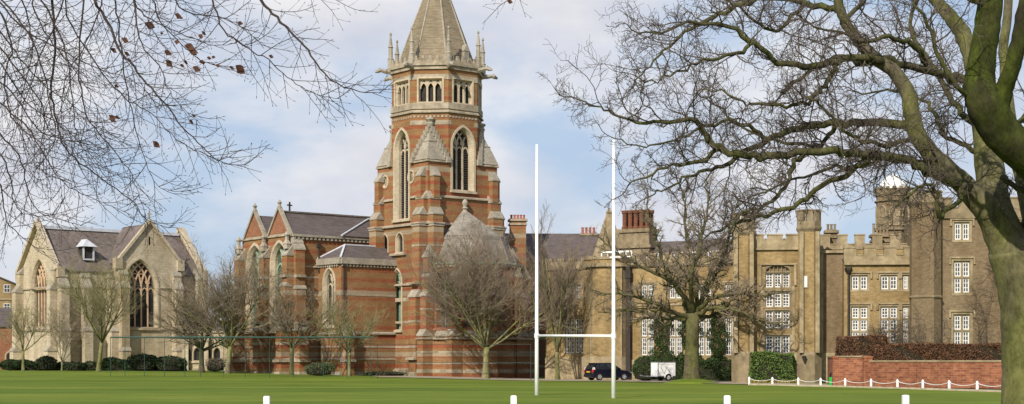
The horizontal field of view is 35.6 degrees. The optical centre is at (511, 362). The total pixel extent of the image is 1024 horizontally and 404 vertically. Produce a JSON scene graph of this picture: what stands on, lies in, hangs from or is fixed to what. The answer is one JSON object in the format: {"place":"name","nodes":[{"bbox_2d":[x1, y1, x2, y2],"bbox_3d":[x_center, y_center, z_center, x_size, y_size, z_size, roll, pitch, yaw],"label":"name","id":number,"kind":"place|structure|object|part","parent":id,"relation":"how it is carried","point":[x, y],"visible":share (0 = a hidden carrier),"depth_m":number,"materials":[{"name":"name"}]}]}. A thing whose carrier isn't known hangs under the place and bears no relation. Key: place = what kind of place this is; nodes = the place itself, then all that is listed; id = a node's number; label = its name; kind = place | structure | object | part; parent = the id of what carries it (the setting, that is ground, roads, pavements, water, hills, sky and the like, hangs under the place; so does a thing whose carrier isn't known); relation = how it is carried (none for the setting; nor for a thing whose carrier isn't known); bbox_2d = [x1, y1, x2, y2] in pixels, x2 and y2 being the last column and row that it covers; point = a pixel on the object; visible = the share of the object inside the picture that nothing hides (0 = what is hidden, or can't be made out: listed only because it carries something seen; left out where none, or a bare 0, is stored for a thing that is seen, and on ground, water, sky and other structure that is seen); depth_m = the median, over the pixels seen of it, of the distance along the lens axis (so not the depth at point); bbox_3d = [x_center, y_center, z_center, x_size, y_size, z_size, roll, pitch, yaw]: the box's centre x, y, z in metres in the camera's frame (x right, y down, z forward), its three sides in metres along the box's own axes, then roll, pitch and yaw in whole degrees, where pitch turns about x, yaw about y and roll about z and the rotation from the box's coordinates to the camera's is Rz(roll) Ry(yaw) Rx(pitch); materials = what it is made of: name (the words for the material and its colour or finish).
{"place":"outdoors","nodes":[
{"label":"outdoors","id":0,"kind":"place"},
{"bbox_2d":[0,369,1000,403],"bbox_3d":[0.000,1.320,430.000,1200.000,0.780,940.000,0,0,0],"label":"lawn","id":1,"kind":"structure","parent":0,"point":[99,387],"depth_m":90.48,"materials":[{"name":"green plant"}]},
{"bbox_2d":[0,308,11,368],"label":"building","id":2,"kind":"structure","parent":1,"relation":"on","point":[5,346],"depth_m":200.15,"materials":[{"name":"red brick"}]},
{"bbox_2d":[5,351,9,359],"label":"window","id":3,"kind":"structure","parent":2,"relation":"in","point":[7,354],"depth_m":200.14,"materials":[{"name":"stone"}]},
{"bbox_2d":[0,277,15,307],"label":"tan brick house","id":4,"kind":"structure","parent":1,"relation":"on","point":[7,287],"depth_m":215.15,"materials":[{"name":"yellow brick"}]},
{"bbox_2d":[4,284,9,292],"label":"window","id":5,"kind":"structure","parent":4,"relation":"in","point":[6,287],"depth_m":215.19,"materials":[{"name":"white paint"}]},
{"bbox_2d":[4,303,9,307],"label":"window","id":6,"kind":"structure","parent":4,"relation":"in","point":[6,305],"depth_m":215.19,"materials":[{"name":"white paint"}]},
{"bbox_2d":[0,359,21,370],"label":"clipped bush","id":7,"kind":"object","parent":1,"relation":"on","point":[10,364],"visible":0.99,"depth_m":175.46,"materials":[{"name":"green plant"}]},
{"bbox_2d":[0,289,72,370],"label":"bare tree","id":8,"kind":"object","parent":1,"relation":"on","point":[21,330],"visible":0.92,"depth_m":170.00,"materials":[{"name":"brown plant"}]},
{"bbox_2d":[18,359,57,369],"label":"hedge","id":9,"kind":"object","parent":1,"relation":"on","point":[29,365],"visible":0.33,"depth_m":177.07,"materials":[{"name":"green plant"}]},
{"bbox_2d":[33,355,56,370],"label":"clipped bush","id":10,"kind":"object","parent":1,"relation":"on","point":[46,363],"visible":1,"depth_m":173.54,"materials":[{"name":"green plant"}]},
{"bbox_2d":[36,300,99,370],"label":"bare tree","id":11,"kind":"object","parent":1,"relation":"on","point":[66,333],"visible":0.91,"depth_m":168.01,"materials":[{"name":"brown plant"}]},
{"bbox_2d":[63,361,88,370],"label":"bush","id":12,"kind":"object","parent":1,"relation":"on","point":[74,366],"visible":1,"depth_m":172.49,"materials":[{"name":"green plant"}]},
{"bbox_2d":[51,361,101,370],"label":"hedge","id":13,"kind":"object","parent":1,"relation":"on","point":[91,366],"visible":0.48,"depth_m":175.15,"materials":[{"name":"green plant"}]},
{"bbox_2d":[39,251,143,370],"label":"bare tree","id":14,"kind":"object","parent":1,"relation":"on","point":[98,296],"visible":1,"depth_m":164.65,"materials":[{"name":"brown plant"}]},
{"bbox_2d":[9,211,207,363],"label":"stone chapel","id":15,"kind":"structure","parent":1,"relation":"on","point":[34,265],"depth_m":190.52,"materials":[{"name":"beige stone"}]},
{"bbox_2d":[30,257,47,329],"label":"window","id":16,"kind":"structure","parent":15,"relation":"in","point":[39,271],"depth_m":190.61,"materials":[{"name":"beige glass"}]},
{"bbox_2d":[127,257,160,329],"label":"window","id":17,"kind":"structure","parent":15,"relation":"in","point":[141,269],"depth_m":190.88,"materials":[{"name":"beige glass"}]},
{"bbox_2d":[126,352,156,370],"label":"bush","id":18,"kind":"object","parent":1,"relation":"on","point":[139,365],"visible":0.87,"depth_m":169.35,"materials":[{"name":"green plant"}]},
{"bbox_2d":[101,356,186,370],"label":"hedge","id":19,"kind":"object","parent":1,"relation":"on","point":[119,365],"visible":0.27,"depth_m":172.02,"materials":[{"name":"green plant"}]},
{"bbox_2d":[155,355,187,370],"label":"bush","id":20,"kind":"object","parent":1,"relation":"on","point":[175,365],"visible":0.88,"depth_m":169.27,"materials":[{"name":"green plant"}]},
{"bbox_2d":[146,272,256,372],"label":"bare tree","id":21,"kind":"object","parent":1,"relation":"on","point":[195,341],"visible":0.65,"depth_m":162.56,"materials":[{"name":"brown wood"}]},
{"bbox_2d":[182,320,227,370],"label":"stone link range","id":22,"kind":"structure","parent":1,"relation":"on","point":[190,351],"depth_m":187.20,"materials":[{"name":"beige stone"}]},
{"bbox_2d":[189,347,191,362],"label":"window","id":23,"kind":"structure","parent":22,"relation":"in","point":[190,350],"depth_m":187.15,"materials":[{"name":"stone"}]},
{"bbox_2d":[192,347,198,362],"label":"window","id":24,"kind":"structure","parent":22,"relation":"in","point":[195,354],"depth_m":187.51,"materials":[{"name":"stone"}]},
{"bbox_2d":[212,347,221,357],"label":"window","id":25,"kind":"structure","parent":22,"relation":"in","point":[215,353],"depth_m":187.88,"materials":[{"name":"stone"}]},
{"bbox_2d":[205,357,225,371],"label":"bush","id":26,"kind":"object","parent":1,"relation":"on","point":[212,365],"visible":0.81,"depth_m":171.51,"materials":[{"name":"plant"}]},
{"bbox_2d":[136,233,296,373],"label":"bare tree","id":27,"kind":"object","parent":1,"relation":"on","point":[229,308],"visible":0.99,"depth_m":159.07,"materials":[{"name":"brown plant"}]},
{"bbox_2d":[110,337,370,377],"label":"practice net","id":28,"kind":"object","parent":1,"relation":"on","point":[245,359],"visible":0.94,"depth_m":145.98,"materials":[{"name":"green paint"}]},
{"bbox_2d":[0,0,528,267],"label":"beech tree","id":29,"kind":"object","parent":1,"relation":"on","point":[191,49],"visible":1,"depth_m":13.22,"materials":[{"name":"brown plant"}]},
{"bbox_2d":[263,396,269,403],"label":"white post","id":30,"kind":"object","parent":1,"relation":"on","point":[266,399],"visible":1,"depth_m":50.91,"materials":[{"name":"paint"}]},
{"bbox_2d":[261,270,354,374],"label":"bare tree","id":31,"kind":"object","parent":1,"relation":"on","point":[280,321],"visible":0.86,"depth_m":156.82,"materials":[{"name":"brown wood"}]},
{"bbox_2d":[304,361,335,375],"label":"bush","id":32,"kind":"object","parent":1,"relation":"on","point":[315,368],"visible":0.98,"depth_m":155.35,"materials":[{"name":"green plant"}]},
{"bbox_2d":[303,291,389,375],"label":"bare tree","id":33,"kind":"object","parent":1,"relation":"on","point":[349,328],"visible":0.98,"depth_m":154.74,"materials":[{"name":"brown plant"}]},
{"bbox_2d":[225,0,534,377],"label":"brick chapel","id":34,"kind":"structure","parent":1,"relation":"on","point":[437,166],"depth_m":164.42,"materials":[{"name":"brick"}]},
{"bbox_2d":[245,243,259,333],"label":"window","id":35,"kind":"structure","parent":34,"relation":"in","point":[252,249],"depth_m":170.11,"materials":[{"name":"stone"}]},
{"bbox_2d":[268,240,283,332],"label":"window","id":36,"kind":"structure","parent":34,"relation":"in","point":[275,264],"depth_m":166.23,"materials":[{"name":"stone"}]},
{"bbox_2d":[322,267,335,328],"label":"window","id":37,"kind":"structure","parent":34,"relation":"in","point":[329,276],"depth_m":164.33,"materials":[{"name":"stone"}]},
{"bbox_2d":[384,233,388,252],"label":"window","id":38,"kind":"structure","parent":34,"relation":"in","point":[386,237],"depth_m":167.23,"materials":[{"name":"stone"}]},
{"bbox_2d":[394,268,402,332],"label":"window","id":39,"kind":"structure","parent":34,"relation":"in","point":[398,274],"depth_m":166.37,"materials":[{"name":"stone"}]},
{"bbox_2d":[394,232,403,253],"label":"window","id":40,"kind":"structure","parent":34,"relation":"in","point":[399,240],"depth_m":165.90,"materials":[{"name":"stone"}]},
{"bbox_2d":[392,127,410,222],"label":"window","id":41,"kind":"structure","parent":34,"relation":"in","point":[401,147],"depth_m":166.09,"materials":[{"name":"stone"}]},
{"bbox_2d":[433,269,449,330],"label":"window","id":42,"kind":"structure","parent":34,"relation":"in","point":[440,328],"depth_m":160.54,"materials":[{"name":"beige stone"}]},
{"bbox_2d":[450,125,476,193],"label":"window","id":43,"kind":"structure","parent":34,"relation":"in","point":[463,145],"depth_m":165.20,"materials":[{"name":"stone"}]},
{"bbox_2d":[463,272,483,329],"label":"window","id":44,"kind":"structure","parent":34,"relation":"in","point":[466,325],"depth_m":159.49,"materials":[{"name":"red"}]},
{"bbox_2d":[498,270,509,330],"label":"window","id":45,"kind":"structure","parent":34,"relation":"in","point":[506,328],"depth_m":160.98,"materials":[{"name":"red"}]},
{"bbox_2d":[358,371,406,375],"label":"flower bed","id":46,"kind":"object","parent":1,"relation":"on","point":[387,373],"visible":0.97,"depth_m":158.02,"materials":[{"name":"green plant"}]},
{"bbox_2d":[377,344,530,377],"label":"rope net","id":47,"kind":"object","parent":1,"relation":"on","point":[446,362],"visible":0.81,"depth_m":146.99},
{"bbox_2d":[400,212,601,378],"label":"bare tree","id":48,"kind":"object","parent":1,"relation":"on","point":[479,285],"visible":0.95,"depth_m":150.28,"materials":[{"name":"brown plant"}]},
{"bbox_2d":[511,395,516,403],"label":"white post","id":49,"kind":"object","parent":1,"relation":"on","point":[513,399],"visible":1,"depth_m":50.60,"materials":[{"name":"paint"}]},
{"bbox_2d":[520,200,592,379],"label":"bare tree","id":50,"kind":"object","parent":1,"relation":"on","point":[562,314],"visible":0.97,"depth_m":147.33,"materials":[{"name":"brown plant"}]},
{"bbox_2d":[505,208,618,376],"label":"slate roofed range","id":51,"kind":"structure","parent":1,"relation":"on","point":[517,225],"depth_m":178.25,"materials":[{"name":"stone"}]},
{"bbox_2d":[534,140,615,397],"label":"rugby goal","id":52,"kind":"object","parent":1,"relation":"on","point":[537,335],"visible":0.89,"depth_m":77.72,"materials":[{"name":"white paint"}]},
{"bbox_2d":[545,209,732,379],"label":"school range","id":53,"kind":"structure","parent":1,"relation":"on","point":[577,355],"depth_m":148.52,"materials":[{"name":"stone"}]},
{"bbox_2d":[564,315,582,354],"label":"window","id":54,"kind":"structure","parent":53,"relation":"in","point":[572,345],"depth_m":153.19,"materials":[{"name":"stone"}]},
{"bbox_2d":[569,282,582,298],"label":"window","id":55,"kind":"structure","parent":53,"relation":"in","point":[579,283],"depth_m":153.08,"materials":[{"name":"glass"}]},
{"bbox_2d":[638,315,655,356],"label":"window","id":56,"kind":"structure","parent":53,"relation":"in","point":[643,338],"depth_m":148.15,"materials":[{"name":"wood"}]},
{"bbox_2d":[638,281,655,298],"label":"window","id":57,"kind":"structure","parent":53,"relation":"in","point":[648,283],"depth_m":147.97,"materials":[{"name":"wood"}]},
{"bbox_2d":[648,311,673,379],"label":"ivy","id":58,"kind":"object","parent":53,"relation":"attached to","point":[660,342],"visible":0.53,"depth_m":146.71,"materials":[{"name":"green plant"}]},
{"bbox_2d":[668,315,682,356],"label":"window","id":59,"kind":"structure","parent":53,"relation":"in","point":[674,343],"depth_m":146.57,"materials":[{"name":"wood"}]},
{"bbox_2d":[668,283,684,299],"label":"window","id":60,"kind":"structure","parent":53,"relation":"in","point":[672,296],"depth_m":146.68,"materials":[{"name":"wood"}]},
{"bbox_2d":[676,303,702,360],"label":"ivy","id":61,"kind":"object","parent":53,"relation":"attached to","point":[683,339],"visible":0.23,"depth_m":145.57,"materials":[{"name":"green plant"}]},
{"bbox_2d":[699,314,711,356],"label":"window","id":62,"kind":"structure","parent":53,"relation":"in","point":[704,349],"depth_m":145.11,"materials":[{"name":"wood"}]},
{"bbox_2d":[698,281,713,299],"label":"window","id":63,"kind":"structure","parent":53,"relation":"in","point":[699,294],"depth_m":145.08,"materials":[{"name":"wood"}]},
{"bbox_2d":[704,301,730,358],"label":"ivy","id":64,"kind":"object","parent":53,"relation":"attached to","point":[717,351],"visible":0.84,"depth_m":143.91,"materials":[{"name":"green plant"}]},
{"bbox_2d":[721,281,732,299],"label":"window","id":65,"kind":"structure","parent":53,"relation":"in","point":[721,281],"depth_m":143.98,"materials":[{"name":"glass"}]},
{"bbox_2d":[724,315,732,356],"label":"window","id":66,"kind":"structure","parent":53,"relation":"in","point":[728,351],"depth_m":144.05,"materials":[{"name":"glass"}]},
{"bbox_2d":[665,379,718,383],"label":"grass mound","id":67,"kind":"object","parent":1,"relation":"on","point":[691,381],"depth_m":125.58,"materials":[{"name":"plant"}]},
{"bbox_2d":[578,163,805,378],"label":"oak tree","id":68,"kind":"object","parent":67,"relation":"on","point":[694,316],"visible":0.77,"depth_m":125.48,"materials":[{"name":"brown plant"}]},
{"bbox_2d":[656,356,730,380],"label":"evergreen hedge","id":69,"kind":"object","parent":1,"relation":"on","point":[715,369],"visible":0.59,"depth_m":143.07,"materials":[{"name":"green plant"}]},
{"bbox_2d":[724,395,729,403],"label":"white post","id":70,"kind":"object","parent":1,"relation":"on","point":[726,399],"visible":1,"depth_m":50.30,"materials":[{"name":"paint"}]},
{"bbox_2d":[748,351,795,382],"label":"variegated bush","id":71,"kind":"object","parent":1,"relation":"on","point":[768,365],"visible":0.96,"depth_m":125.64,"materials":[{"name":"green plant"}]},
{"bbox_2d":[751,379,800,382],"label":"flower bed","id":72,"kind":"object","parent":1,"relation":"on","point":[774,381],"visible":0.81,"depth_m":125.10,"materials":[{"name":"green plant"}]},
{"bbox_2d":[536,0,1023,403],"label":"tree","id":73,"kind":"object","parent":1,"relation":"on","point":[990,118],"visible":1,"depth_m":26.23,"materials":[{"name":"brown plant"}]},
{"bbox_2d":[731,209,843,382],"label":"gatehouse","id":74,"kind":"object","parent":1,"relation":"on","point":[810,267],"visible":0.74,"depth_m":126.77,"materials":[{"name":"stone"}]},
{"bbox_2d":[764,334,790,352],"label":"window","id":75,"kind":"structure","parent":74,"relation":"in","point":[779,343],"depth_m":127.19,"materials":[{"name":"glass"}]},
{"bbox_2d":[764,309,790,329],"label":"window","id":76,"kind":"structure","parent":74,"relation":"in","point":[780,313],"depth_m":127.16,"materials":[{"name":"glass"}]},
{"bbox_2d":[764,290,790,307],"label":"window","id":77,"kind":"structure","parent":74,"relation":"in","point":[786,302],"depth_m":127.16,"materials":[{"name":"glass"}]},
{"bbox_2d":[764,272,790,288],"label":"window","id":78,"kind":"structure","parent":74,"relation":"in","point":[770,277],"depth_m":127.16,"materials":[{"name":"glass"}]},
{"bbox_2d":[804,275,808,287],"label":"slit window","id":79,"kind":"structure","parent":74,"relation":"in","point":[806,277],"depth_m":125.83,"materials":[{"name":"stone"}]},
{"bbox_2d":[820,223,909,343],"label":"castellated wing","id":80,"kind":"structure","parent":1,"relation":"on","point":[876,276],"depth_m":125.78,"materials":[{"name":"beige stone"}]},
{"bbox_2d":[847,271,871,291],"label":"window","id":81,"kind":"structure","parent":80,"relation":"in","point":[858,282],"depth_m":125.92,"materials":[{"name":"stone"}]},
{"bbox_2d":[847,303,871,338],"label":"window","id":82,"kind":"structure","parent":80,"relation":"in","point":[859,314],"depth_m":125.98,"materials":[{"name":"stone"}]},
{"bbox_2d":[861,315,892,343],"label":"bare creeper","id":83,"kind":"object","parent":80,"relation":"attached to","point":[880,329],"visible":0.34,"depth_m":125.27,"materials":[{"name":"brown plant"}]},
{"bbox_2d":[876,271,901,291],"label":"window","id":84,"kind":"structure","parent":80,"relation":"in","point":[887,282],"depth_m":125.68,"materials":[{"name":"stone"}]},
{"bbox_2d":[876,303,901,343],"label":"window","id":85,"kind":"structure","parent":80,"relation":"in","point":[891,310],"depth_m":125.71,"materials":[{"name":"stone"}]},
{"bbox_2d":[898,271,909,291],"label":"window","id":86,"kind":"structure","parent":80,"relation":"in","point":[905,281],"depth_m":125.52,"materials":[{"name":"stone"}]},
{"bbox_2d":[898,303,909,342],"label":"window","id":87,"kind":"structure","parent":80,"relation":"in","point":[904,310],"depth_m":125.58,"materials":[{"name":"stone"}]},
{"bbox_2d":[749,384,1000,391],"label":"path kerb","id":88,"kind":"structure","parent":1,"relation":"on","point":[977,390],"depth_m":100.36,"materials":[{"name":"concrete"}]},
{"bbox_2d":[902,395,908,403],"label":"white post","id":89,"kind":"object","parent":1,"relation":"on","point":[905,399],"visible":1,"depth_m":50.01,"materials":[{"name":"paint"}]},
{"bbox_2d":[827,356,1001,388],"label":"brick garden wall","id":90,"kind":"structure","parent":1,"relation":"on","point":[858,370],"depth_m":104.30,"materials":[{"name":"brick"}]},
{"bbox_2d":[835,334,889,355],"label":"beech hedge","id":91,"kind":"object","parent":90,"relation":"on","point":[847,345],"visible":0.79,"depth_m":108.31,"materials":[{"name":"brown plant"}]},
{"bbox_2d":[868,342,1000,359],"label":"beech hedge","id":92,"kind":"object","parent":90,"relation":"on","point":[947,351],"visible":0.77,"depth_m":103.35,"materials":[{"name":"brown plant"}]},
{"bbox_2d":[904,190,1021,346],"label":"tall castellated wing","id":93,"kind":"structure","parent":1,"relation":"on","point":[963,260],"depth_m":121.63,"materials":[{"name":"beige stone"}]},
{"bbox_2d":[884,311,909,343],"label":"bare creeper","id":94,"kind":"object","parent":93,"relation":"attached to","point":[894,335],"visible":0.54,"depth_m":125.10,"materials":[{"name":"brown plant"}]},
{"bbox_2d":[892,300,958,346],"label":"bare creeper","id":95,"kind":"object","parent":93,"relation":"attached to","point":[937,341],"visible":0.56,"depth_m":120.20,"materials":[{"name":"brown plant"}]},
{"bbox_2d":[949,256,974,295],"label":"window","id":96,"kind":"structure","parent":93,"relation":"in","point":[961,269],"depth_m":121.81,"materials":[{"name":"stone"}]},
{"bbox_2d":[949,310,974,343],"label":"window","id":97,"kind":"structure","parent":93,"relation":"in","point":[962,333],"depth_m":121.81,"materials":[{"name":"stone"}]},
{"bbox_2d":[950,218,974,241],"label":"window","id":98,"kind":"structure","parent":93,"relation":"in","point":[961,230],"depth_m":121.81,"materials":[{"name":"stone"}]},
{"bbox_2d":[960,261,1000,343],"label":"bare creeper","id":99,"kind":"object","parent":93,"relation":"attached to","point":[985,321],"visible":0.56,"depth_m":121.12,"materials":[{"name":"brown plant"}]},
{"bbox_2d":[0,0,1023,319],"label":"sky","id":100,"kind":"structure","parent":0,"point":[315,167],"materials":[{"name":"blue"}]},
{"bbox_2d":[376,376,1000,388],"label":"gravel drive","id":101,"kind":"structure","parent":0,"point":[720,382],"depth_m":145.14,"materials":[{"name":"beige gravel"}]},
{"bbox_2d":[584,363,631,379],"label":"parked car","id":102,"kind":"object","parent":101,"relation":"on","point":[597,371],"visible":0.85,"depth_m":143.11,"materials":[{"name":"blue paint"}]},
{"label":"window","id":103,"kind":"part","parent":102,"relation":"part of","materials":[{"name":"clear glass"}]},
{"bbox_2d":[631,355,659,380],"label":"bush","id":104,"kind":"object","parent":101,"relation":"on","point":[641,365],"visible":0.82,"depth_m":140.49,"materials":[{"name":"green plant"}]},
{"bbox_2d":[640,362,675,380],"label":"box trailer","id":105,"kind":"object","parent":101,"relation":"on","point":[660,371],"visible":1,"depth_m":139.34,"materials":[{"name":"white paint"}]},
{"bbox_2d":[829,373,831,384],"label":"litter bin","id":106,"kind":"object","parent":101,"relation":"on","point":[830,378],"visible":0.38,"depth_m":111.83,"materials":[{"name":"green plastic"}]},
{"bbox_2d":[874,174,911,242],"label":"domed tower","id":107,"kind":"structure","parent":0,"point":[884,209],"depth_m":146.37,"materials":[{"name":"beige stone"}]}
]}

